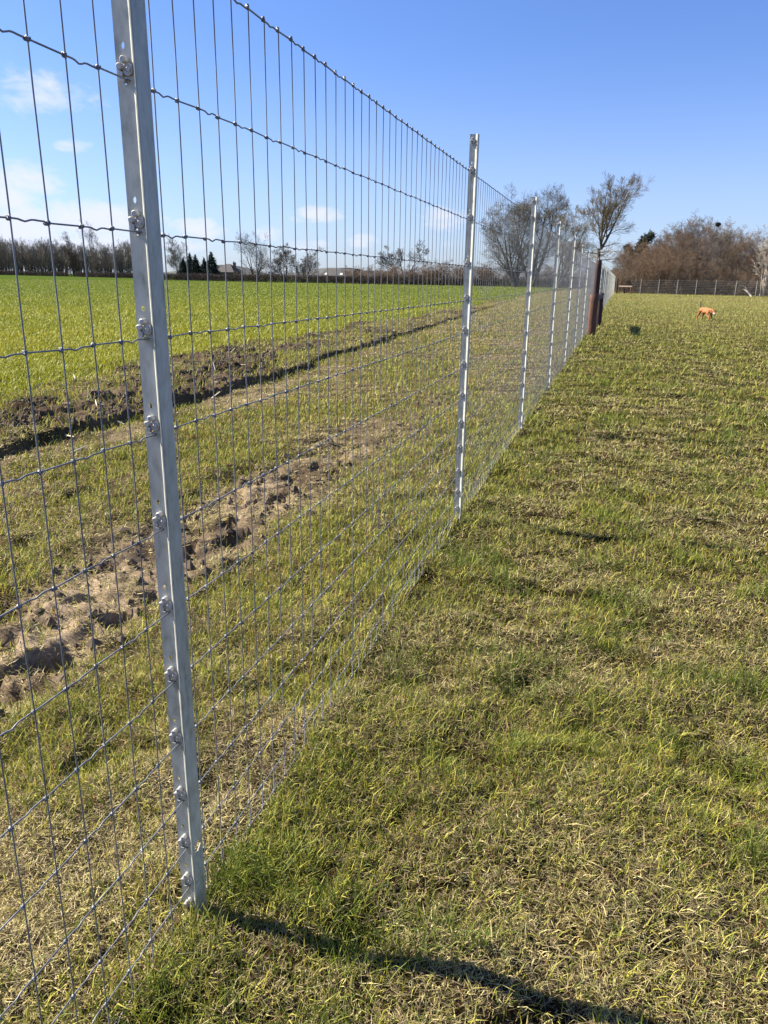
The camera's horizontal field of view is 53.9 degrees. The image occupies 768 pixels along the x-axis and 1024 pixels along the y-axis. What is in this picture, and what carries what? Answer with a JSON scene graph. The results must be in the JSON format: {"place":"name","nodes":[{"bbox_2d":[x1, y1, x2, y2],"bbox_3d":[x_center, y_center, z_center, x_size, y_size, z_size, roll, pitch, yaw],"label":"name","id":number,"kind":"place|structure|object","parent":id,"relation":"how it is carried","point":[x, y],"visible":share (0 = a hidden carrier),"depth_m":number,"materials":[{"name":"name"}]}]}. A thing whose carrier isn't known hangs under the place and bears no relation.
{"place":"outdoors","nodes":[
{"label":"outdoors","id":0,"kind":"place"},
{"bbox_2d":[74,271,132,277],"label":"roadside hedge","id":1,"kind":"object","parent":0,"point":[105,275],"visible":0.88,"depth_m":264.15,"materials":[{"name":"plant"}]},
{"bbox_2d":[164,265,265,274],"bbox_3d":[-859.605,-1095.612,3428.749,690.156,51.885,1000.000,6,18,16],"label":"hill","id":2,"kind":"structure","parent":0,"point":[246,270],"depth_m":3417.47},
{"bbox_2d":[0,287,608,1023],"bbox_3d":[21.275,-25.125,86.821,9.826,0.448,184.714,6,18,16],"label":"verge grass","id":3,"kind":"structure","parent":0,"point":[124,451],"depth_m":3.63,"materials":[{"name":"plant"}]},
{"bbox_2d":[263,268,400,277],"bbox_3d":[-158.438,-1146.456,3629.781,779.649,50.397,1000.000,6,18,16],"label":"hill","id":4,"kind":"structure","parent":0,"point":[321,270],"depth_m":3393.85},
{"bbox_2d":[0,274,767,1023],"bbox_3d":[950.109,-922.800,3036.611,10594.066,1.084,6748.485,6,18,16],"label":"ground","id":5,"kind":"structure","parent":0,"point":[48,654],"depth_m":2.97,"materials":[{"name":"plant"}]},
{"bbox_2d":[0,242,9,270],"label":"tree","id":6,"kind":"object","parent":5,"relation":"on","point":[4,255],"visible":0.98,"depth_m":291.45,"materials":[{"name":"brown plant"}]},
{"bbox_2d":[1,238,16,274],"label":"tree","id":7,"kind":"object","parent":5,"relation":"on","point":[7,245],"visible":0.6,"depth_m":294.38,"materials":[{"name":"brown plant"}]},
{"bbox_2d":[5,241,19,270],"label":"tree","id":8,"kind":"object","parent":5,"relation":"on","point":[12,259],"visible":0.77,"depth_m":289.23,"materials":[{"name":"brown plant"}]},
{"bbox_2d":[4,239,25,274],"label":"tree","id":9,"kind":"object","parent":5,"relation":"on","point":[20,265],"visible":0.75,"depth_m":293.02,"materials":[{"name":"brown plant"}]},
{"bbox_2d":[18,238,34,275],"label":"tree","id":10,"kind":"object","parent":5,"relation":"on","point":[29,264],"visible":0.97,"depth_m":291.65,"materials":[{"name":"brown plant"}]},
{"bbox_2d":[20,241,32,270],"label":"tree","id":11,"kind":"object","parent":5,"relation":"on","point":[24,260],"visible":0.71,"depth_m":294.34,"materials":[{"name":"brown plant"}]},
{"bbox_2d":[0,269,70,276],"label":"clipped hedge","id":12,"kind":"object","parent":5,"relation":"on","point":[31,273],"visible":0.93,"depth_m":283.75,"materials":[{"name":"plant"}]},
{"bbox_2d":[30,245,45,271],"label":"tree","id":13,"kind":"object","parent":5,"relation":"on","point":[37,263],"visible":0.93,"depth_m":289.86,"materials":[{"name":"brown plant"}]},
{"bbox_2d":[35,243,46,271],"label":"tree","id":14,"kind":"object","parent":5,"relation":"on","point":[42,261],"visible":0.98,"depth_m":287.96,"materials":[{"name":"brown plant"}]},
{"bbox_2d":[39,241,51,275],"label":"tree","id":15,"kind":"object","parent":5,"relation":"on","point":[46,251],"visible":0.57,"depth_m":290.91,"materials":[{"name":"brown plant"}]},
{"bbox_2d":[43,245,55,271],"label":"tree","id":16,"kind":"object","parent":5,"relation":"on","point":[49,261],"visible":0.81,"depth_m":287.30,"materials":[{"name":"brown plant"}]},
{"bbox_2d":[54,244,67,271],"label":"tree","id":17,"kind":"object","parent":5,"relation":"on","point":[59,261],"visible":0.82,"depth_m":289.72,"materials":[{"name":"brown plant"}]},
{"bbox_2d":[55,232,81,275],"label":"bare tree","id":18,"kind":"object","parent":5,"relation":"on","point":[69,253],"visible":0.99,"depth_m":283.50,"materials":[{"name":"brown plant"}]},
{"bbox_2d":[69,245,80,276],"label":"tree","id":19,"kind":"object","parent":5,"relation":"on","point":[78,266],"visible":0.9,"depth_m":286.83,"materials":[{"name":"brown plant"}]},
{"bbox_2d":[73,221,102,276],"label":"bare tree","id":20,"kind":"object","parent":5,"relation":"on","point":[91,238],"visible":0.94,"depth_m":279.67,"materials":[{"name":"brown plant"}]},
{"bbox_2d":[88,248,99,271],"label":"tree","id":21,"kind":"object","parent":5,"relation":"on","point":[94,262],"visible":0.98,"depth_m":278.43,"materials":[{"name":"brown plant"}]},
{"bbox_2d":[97,245,109,271],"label":"tree","id":22,"kind":"object","parent":5,"relation":"on","point":[101,267],"visible":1,"depth_m":278.49,"materials":[{"name":"brown plant"}]},
{"bbox_2d":[103,247,114,274],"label":"tree","id":23,"kind":"object","parent":5,"relation":"on","point":[107,258],"visible":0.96,"depth_m":280.10,"materials":[{"name":"brown plant"}]},
{"bbox_2d":[111,243,127,272],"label":"tree","id":24,"kind":"object","parent":5,"relation":"on","point":[119,259],"visible":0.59,"depth_m":281.89,"materials":[{"name":"brown plant"}]},
{"bbox_2d":[115,247,125,274],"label":"tree","id":25,"kind":"object","parent":5,"relation":"on","point":[120,266],"visible":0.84,"depth_m":278.69,"materials":[{"name":"brown plant"}]},
{"bbox_2d":[116,240,131,271],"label":"tree","id":26,"kind":"object","parent":5,"relation":"on","point":[123,261],"visible":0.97,"depth_m":275.04,"materials":[{"name":"brown plant"}]},
{"bbox_2d":[122,242,132,277],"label":"tree","id":27,"kind":"object","parent":5,"relation":"on","point":[128,249],"visible":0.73,"depth_m":276.42,"materials":[{"name":"brown plant"}]},
{"bbox_2d":[111,0,206,916],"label":"fence post","id":28,"kind":"object","parent":5,"relation":"on","point":[132,66],"visible":1,"depth_m":1.39,"materials":[{"name":"metal"}]},
{"bbox_2d":[165,239,188,271],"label":"bare tree","id":29,"kind":"object","parent":5,"relation":"on","point":[174,260],"visible":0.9,"depth_m":251.71,"materials":[{"name":"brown plant"}]},
{"bbox_2d":[176,258,188,279],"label":"conifer","id":30,"kind":"object","parent":5,"relation":"on","point":[183,268],"visible":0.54,"depth_m":230.59,"materials":[{"name":"green plant"}]},
{"bbox_2d":[188,255,202,279],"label":"conifer","id":31,"kind":"object","parent":5,"relation":"on","point":[195,268],"visible":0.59,"depth_m":228.12,"materials":[{"name":"green plant"}]},
{"bbox_2d":[12,280,411,452],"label":"stubble litter","id":32,"kind":"object","parent":5,"relation":"on","point":[171,384],"visible":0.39,"depth_m":9.54,"materials":[{"name":"plant"}]},
{"bbox_2d":[202,252,223,280],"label":"conifer","id":33,"kind":"object","parent":5,"relation":"on","point":[212,266],"visible":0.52,"depth_m":226.53,"materials":[{"name":"green plant"}]},
{"bbox_2d":[0,319,453,720],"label":"soil clods","id":34,"kind":"object","parent":5,"relation":"on","point":[228,529],"visible":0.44,"depth_m":6.16,"materials":[{"name":"soil"}]},
{"bbox_2d":[218,261,242,279],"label":"house","id":35,"kind":"structure","parent":5,"relation":"on","point":[229,267],"depth_m":256.91,"materials":[{"name":"brick"}]},
{"bbox_2d":[234,232,269,281],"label":"bare tree","id":36,"kind":"object","parent":5,"relation":"on","point":[260,260],"visible":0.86,"depth_m":211.81,"materials":[{"name":"brown plant"}]},
{"bbox_2d":[268,243,293,274],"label":"bare tree","id":37,"kind":"object","parent":5,"relation":"on","point":[279,262],"visible":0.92,"depth_m":209.65,"materials":[{"name":"brown plant"}]},
{"bbox_2d":[0,279,567,394],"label":"crop shoots","id":38,"kind":"object","parent":5,"relation":"on","point":[75,319],"visible":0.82,"depth_m":26.82,"materials":[{"name":"green plant"}]},
{"bbox_2d":[289,246,324,275],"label":"bare tree","id":39,"kind":"object","parent":5,"relation":"on","point":[304,264],"visible":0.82,"depth_m":216.66,"materials":[{"name":"brown plant"}]},
{"bbox_2d":[319,268,356,281],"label":"barn","id":40,"kind":"structure","parent":5,"relation":"on","point":[331,271],"depth_m":241.21,"materials":[{"name":"metal"}]},
{"bbox_2d":[164,272,584,287],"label":"field hedge","id":41,"kind":"object","parent":5,"relation":"on","point":[288,278],"visible":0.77,"depth_m":178.71,"materials":[{"name":"plant"}]},
{"bbox_2d":[367,264,392,283],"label":"brown bush","id":42,"kind":"object","parent":5,"relation":"on","point":[385,273],"visible":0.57,"depth_m":177.48,"materials":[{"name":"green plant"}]},
{"bbox_2d":[0,343,767,1023],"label":"dead thatch","id":43,"kind":"object","parent":5,"relation":"on","point":[438,845],"visible":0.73,"depth_m":2.21,"materials":[{"name":"beige plant"}]},
{"bbox_2d":[386,266,410,283],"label":"brown bush","id":44,"kind":"object","parent":5,"relation":"on","point":[397,271],"visible":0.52,"depth_m":177.66,"materials":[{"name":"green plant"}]},
{"bbox_2d":[375,241,428,282],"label":"bare tree","id":45,"kind":"object","parent":5,"relation":"on","point":[397,260],"visible":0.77,"depth_m":207.14,"materials":[{"name":"brown plant"}]},
{"bbox_2d":[401,263,421,277],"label":"brown bush","id":46,"kind":"object","parent":5,"relation":"on","point":[412,271],"visible":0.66,"depth_m":178.87,"materials":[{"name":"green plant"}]},
{"bbox_2d":[87,292,767,1023],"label":"pasture grass","id":47,"kind":"structure","parent":5,"relation":"on","point":[281,842],"depth_m":2.32,"materials":[{"name":"plant"}]},
{"bbox_2d":[421,259,443,281],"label":"brown bush","id":48,"kind":"object","parent":5,"relation":"on","point":[438,268],"visible":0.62,"depth_m":177.80,"materials":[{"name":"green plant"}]},
{"bbox_2d":[421,266,446,284],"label":"brown bush","id":49,"kind":"object","parent":5,"relation":"on","point":[434,273],"visible":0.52,"depth_m":175.45,"materials":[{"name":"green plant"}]},
{"bbox_2d":[454,133,479,521],"bbox_3d":[0.452,-0.775,4.276,0.045,2.470,0.043,6,18,16],"label":"fence post","id":50,"kind":"object","parent":5,"relation":"on","point":[471,204],"visible":0.75,"depth_m":4.17,"materials":[{"name":"metal"}]},
{"bbox_2d":[478,198,554,286],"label":"willow tree","id":51,"kind":"object","parent":5,"relation":"on","point":[497,234],"visible":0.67,"depth_m":152.57,"materials":[{"name":"brown plant"}]},
{"bbox_2d":[517,197,537,431],"bbox_3d":[1.326,-1.617,7.076,0.047,2.470,0.044,6,18,16],"label":"fence post","id":52,"kind":"object","parent":5,"relation":"on","point":[529,279],"visible":0.82,"depth_m":6.99,"materials":[{"name":"metal"}]},
{"bbox_2d":[487,183,577,286],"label":"willow tree","id":53,"kind":"object","parent":5,"relation":"on","point":[551,213],"visible":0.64,"depth_m":153.17,"materials":[{"name":"brown plant"}]},
{"bbox_2d":[546,221,560,390],"bbox_3d":[2.197,-2.476,9.870,0.046,2.470,0.043,5,17,15],"label":"fence post","id":54,"kind":"object","parent":5,"relation":"on","point":[554,296],"visible":0.71,"depth_m":9.80,"materials":[{"name":"metal"}]},
{"bbox_2d":[562,236,575,365],"bbox_3d":[3.084,-3.310,12.663,0.045,2.470,0.043,6,18,16],"label":"fence post","id":55,"kind":"object","parent":5,"relation":"on","point":[570,287],"visible":0.76,"depth_m":12.56,"materials":[{"name":"metal"}]},
{"bbox_2d":[543,193,604,287],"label":"willow tree","id":56,"kind":"object","parent":5,"relation":"on","point":[576,229],"visible":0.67,"depth_m":145.73,"materials":[{"name":"brown plant"}]},
{"bbox_2d":[573,245,582,351],"bbox_3d":[3.950,-4.159,15.463,0.047,2.470,0.044,4,17,12],"label":"fence post","id":57,"kind":"object","parent":5,"relation":"on","point":[581,250],"visible":0.5,"depth_m":15.38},
{"bbox_2d":[581,250,589,339],"bbox_3d":[4.836,-5.021,18.263,0.045,2.470,0.044,5,17,15],"label":"fence post","id":58,"kind":"object","parent":5,"relation":"on","point":[585,292],"visible":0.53,"depth_m":18.18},
{"bbox_2d":[0,0,614,1023],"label":"wire netting","id":59,"kind":"object","parent":58,"relation":"attached to","point":[580,292],"visible":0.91,"depth_m":1.99,"materials":[{"name":"metal"}]},
{"bbox_2d":[586,293,603,335],"bbox_3d":[6.354,-5.856,22.702,0.247,1.382,4.580,6,18,16],"label":"box strainer","id":60,"kind":"object","parent":5,"relation":"on","point":[595,308],"visible":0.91,"depth_m":20.67,"materials":[{"name":"wood"}]},
{"bbox_2d":[593,260,601,321],"bbox_3d":[6.321,-6.314,22.618,0.193,2.307,0.197,6,18,16],"label":"strainer post","id":61,"kind":"object","parent":5,"relation":"on","point":[597,276],"visible":0.52,"depth_m":22.35,"materials":[{"name":"wood"}]},
{"bbox_2d":[575,172,654,266],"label":"bare tree","id":62,"kind":"object","parent":5,"relation":"on","point":[612,206],"visible":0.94,"depth_m":114.27,"materials":[{"name":"brown plant"}]},
{"bbox_2d":[614,269,634,292],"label":"scrub tree","id":63,"kind":"object","parent":5,"relation":"on","point":[620,282],"visible":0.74,"depth_m":99.75,"materials":[{"name":"brown plant"}]},
{"bbox_2d":[615,258,665,293],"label":"scrub tree","id":64,"kind":"object","parent":5,"relation":"on","point":[635,269],"visible":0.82,"depth_m":98.17,"materials":[{"name":"brown plant"}]},
{"bbox_2d":[616,249,670,292],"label":"scrub tree","id":65,"kind":"object","parent":5,"relation":"on","point":[621,260],"visible":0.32,"depth_m":104.52,"materials":[{"name":"brown plant"}]},
{"bbox_2d":[634,228,657,253],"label":"pine tree","id":66,"kind":"object","parent":5,"relation":"on","point":[650,234],"visible":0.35,"depth_m":119.99,"materials":[{"name":"green plant"}]},
{"bbox_2d":[627,232,666,266],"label":"scrub tree","id":67,"kind":"object","parent":5,"relation":"on","point":[645,247],"visible":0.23,"depth_m":111.60,"materials":[{"name":"brown plant"}]},
{"bbox_2d":[615,237,681,292],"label":"scrub tree","id":68,"kind":"object","parent":5,"relation":"on","point":[624,254],"visible":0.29,"depth_m":106.65,"materials":[{"name":"brown plant"}]},
{"bbox_2d":[639,256,673,292],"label":"scrub tree","id":69,"kind":"object","parent":5,"relation":"on","point":[653,271],"visible":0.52,"depth_m":98.78,"materials":[{"name":"brown plant"}]},
{"bbox_2d":[643,252,676,293],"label":"scrub tree","id":70,"kind":"object","parent":5,"relation":"on","point":[666,273],"visible":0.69,"depth_m":97.43,"materials":[{"name":"brown plant"}]},
{"bbox_2d":[640,240,690,292],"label":"scrub tree","id":71,"kind":"object","parent":5,"relation":"on","point":[659,246],"visible":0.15,"depth_m":105.15,"materials":[{"name":"brown plant"}]},
{"bbox_2d":[639,244,700,293],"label":"scrub tree","id":72,"kind":"object","parent":5,"relation":"on","point":[675,269],"visible":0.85,"depth_m":96.17,"materials":[{"name":"brown plant"}]},
{"bbox_2d":[639,239,703,292],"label":"scrub tree","id":73,"kind":"object","parent":5,"relation":"on","point":[671,254],"visible":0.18,"depth_m":102.99,"materials":[{"name":"brown plant"}]},
{"bbox_2d":[637,239,708,293],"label":"scrub tree","id":74,"kind":"object","parent":5,"relation":"on","point":[652,256],"visible":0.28,"depth_m":99.42,"materials":[{"name":"brown plant"}]},
{"bbox_2d":[654,225,695,292],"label":"scrub tree","id":75,"kind":"object","parent":5,"relation":"on","point":[668,235],"visible":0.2,"depth_m":106.17,"materials":[{"name":"brown plant"}]},
{"bbox_2d":[653,244,698,293],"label":"scrub tree","id":76,"kind":"object","parent":5,"relation":"on","point":[676,259],"visible":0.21,"depth_m":99.95,"materials":[{"name":"brown plant"}]},
{"bbox_2d":[657,226,695,292],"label":"scrub tree","id":77,"kind":"object","parent":5,"relation":"on","point":[675,238],"visible":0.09,"depth_m":109.31,"materials":[{"name":"brown plant"}]},
{"bbox_2d":[666,258,703,294],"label":"scrub tree","id":78,"kind":"object","parent":5,"relation":"on","point":[679,276],"visible":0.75,"depth_m":95.12,"materials":[{"name":"brown plant"}]},
{"bbox_2d":[658,211,718,253],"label":"scrub tree","id":79,"kind":"object","parent":5,"relation":"on","point":[698,225],"visible":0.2,"depth_m":114.42,"materials":[{"name":"brown plant"}]},
{"bbox_2d":[616,273,767,295],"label":"undergrowth","id":80,"kind":"object","parent":5,"relation":"on","point":[699,287],"visible":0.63,"depth_m":95.05,"materials":[{"name":"plant"}]},
{"bbox_2d":[673,223,722,292],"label":"scrub tree","id":81,"kind":"object","parent":5,"relation":"on","point":[704,243],"visible":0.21,"depth_m":102.11,"materials":[{"name":"brown plant"}]},
{"bbox_2d":[675,216,721,292],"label":"scrub tree","id":82,"kind":"object","parent":5,"relation":"on","point":[713,230],"visible":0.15,"depth_m":108.24,"materials":[{"name":"brown plant"}]},
{"bbox_2d":[666,230,731,293],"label":"scrub tree","id":83,"kind":"object","parent":5,"relation":"on","point":[682,249],"visible":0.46,"depth_m":98.51,"materials":[{"name":"brown plant"}]},
{"bbox_2d":[680,255,727,294],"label":"scrub tree","id":84,"kind":"object","parent":5,"relation":"on","point":[700,279],"visible":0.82,"depth_m":94.36,"materials":[{"name":"brown plant"}]},
{"bbox_2d":[696,302,715,319],"bbox_3d":[12.902,-8.028,30.180,0.359,0.708,1.172,-4,18,-15],"label":"dog","id":85,"kind":"object","parent":5,"relation":"on","point":[704,310],"visible":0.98,"depth_m":30.15},
{"bbox_2d":[673,242,741,293],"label":"scrub tree","id":86,"kind":"object","parent":5,"relation":"on","point":[727,257],"visible":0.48,"depth_m":98.88,"materials":[{"name":"brown plant"}]},
{"bbox_2d":[669,218,760,293],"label":"scrub tree","id":87,"kind":"object","parent":5,"relation":"on","point":[748,242],"visible":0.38,"depth_m":101.65,"materials":[{"name":"brown plant"}]},
{"bbox_2d":[697,256,736,294],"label":"scrub tree","id":88,"kind":"object","parent":5,"relation":"on","point":[719,265],"visible":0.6,"depth_m":94.33,"materials":[{"name":"brown plant"}]},
{"bbox_2d":[681,218,752,269],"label":"scrub tree","id":89,"kind":"object","parent":5,"relation":"on","point":[707,234],"visible":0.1,"depth_m":110.85,"materials":[{"name":"brown plant"}]},
{"bbox_2d":[694,241,749,290],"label":"scrub tree","id":90,"kind":"object","parent":5,"relation":"on","point":[712,249],"visible":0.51,"depth_m":98.04,"materials":[{"name":"brown plant"}]},
{"bbox_2d":[690,227,762,293],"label":"scrub tree","id":91,"kind":"object","parent":5,"relation":"on","point":[731,236],"visible":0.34,"depth_m":99.82,"materials":[{"name":"brown plant"}]},
{"bbox_2d":[697,226,759,267],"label":"scrub tree","id":92,"kind":"object","parent":5,"relation":"on","point":[722,241],"visible":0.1,"depth_m":105.97,"materials":[{"name":"brown plant"}]},
{"bbox_2d":[718,265,739,294],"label":"scrub tree","id":93,"kind":"object","parent":5,"relation":"on","point":[728,275],"visible":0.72,"depth_m":94.07,"materials":[{"name":"brown plant"}]},
{"bbox_2d":[713,255,746,294],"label":"scrub tree","id":94,"kind":"object","parent":5,"relation":"on","point":[732,268],"visible":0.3,"depth_m":98.89,"materials":[{"name":"brown plant"}]},
{"bbox_2d":[698,217,766,262],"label":"scrub tree","id":95,"kind":"object","parent":5,"relation":"on","point":[749,237],"visible":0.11,"depth_m":111.24,"materials":[{"name":"brown plant"}]},
{"bbox_2d":[721,248,764,293],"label":"scrub tree","id":96,"kind":"object","parent":5,"relation":"on","point":[747,256],"visible":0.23,"depth_m":101.76,"materials":[{"name":"brown plant"}]},
{"bbox_2d":[724,266,765,295],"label":"scrub tree","id":97,"kind":"object","parent":5,"relation":"on","point":[742,275],"visible":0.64,"depth_m":93.20,"materials":[{"name":"brown plant"}]},
{"bbox_2d":[732,264,758,294],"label":"scrub tree","id":98,"kind":"object","parent":5,"relation":"on","point":[748,275],"visible":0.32,"depth_m":95.55,"materials":[{"name":"brown plant"}]},
{"bbox_2d":[727,253,767,277],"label":"scrub tree","id":99,"kind":"object","parent":5,"relation":"on","point":[750,268],"visible":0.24,"depth_m":97.66,"materials":[{"name":"brown plant"}]},
{"bbox_2d":[733,246,767,294],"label":"scrub tree","id":100,"kind":"object","parent":5,"relation":"on","point":[748,262],"visible":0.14,"depth_m":100.12,"materials":[{"name":"brown plant"}]},
{"bbox_2d":[742,259,765,294],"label":"scrub tree","id":101,"kind":"object","parent":5,"relation":"on","point":[753,270],"visible":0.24,"depth_m":98.55,"materials":[{"name":"brown plant"}]},
{"bbox_2d":[743,255,765,294],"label":"scrub tree","id":102,"kind":"object","parent":5,"relation":"on","point":[752,272],"visible":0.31,"depth_m":96.91,"materials":[{"name":"brown plant"}]},
{"bbox_2d":[751,231,767,296],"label":"pale tree","id":103,"kind":"object","parent":5,"relation":"on","point":[762,265],"visible":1,"depth_m":87.92,"materials":[{"name":"plant"}]},
{"bbox_2d":[0,0,767,280],"label":"sky","id":104,"kind":"structure","parent":0,"point":[570,93],"materials":[{"name":"blue"}]},
{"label":"far fence post","id":105,"kind":"object","parent":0,"visible":0},
{"bbox_2d":[631,280,767,295],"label":"netting","id":106,"kind":"object","parent":105,"relation":"attached to","point":[705,287],"visible":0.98,"depth_m":91.55,"materials":[{"name":"metal"}]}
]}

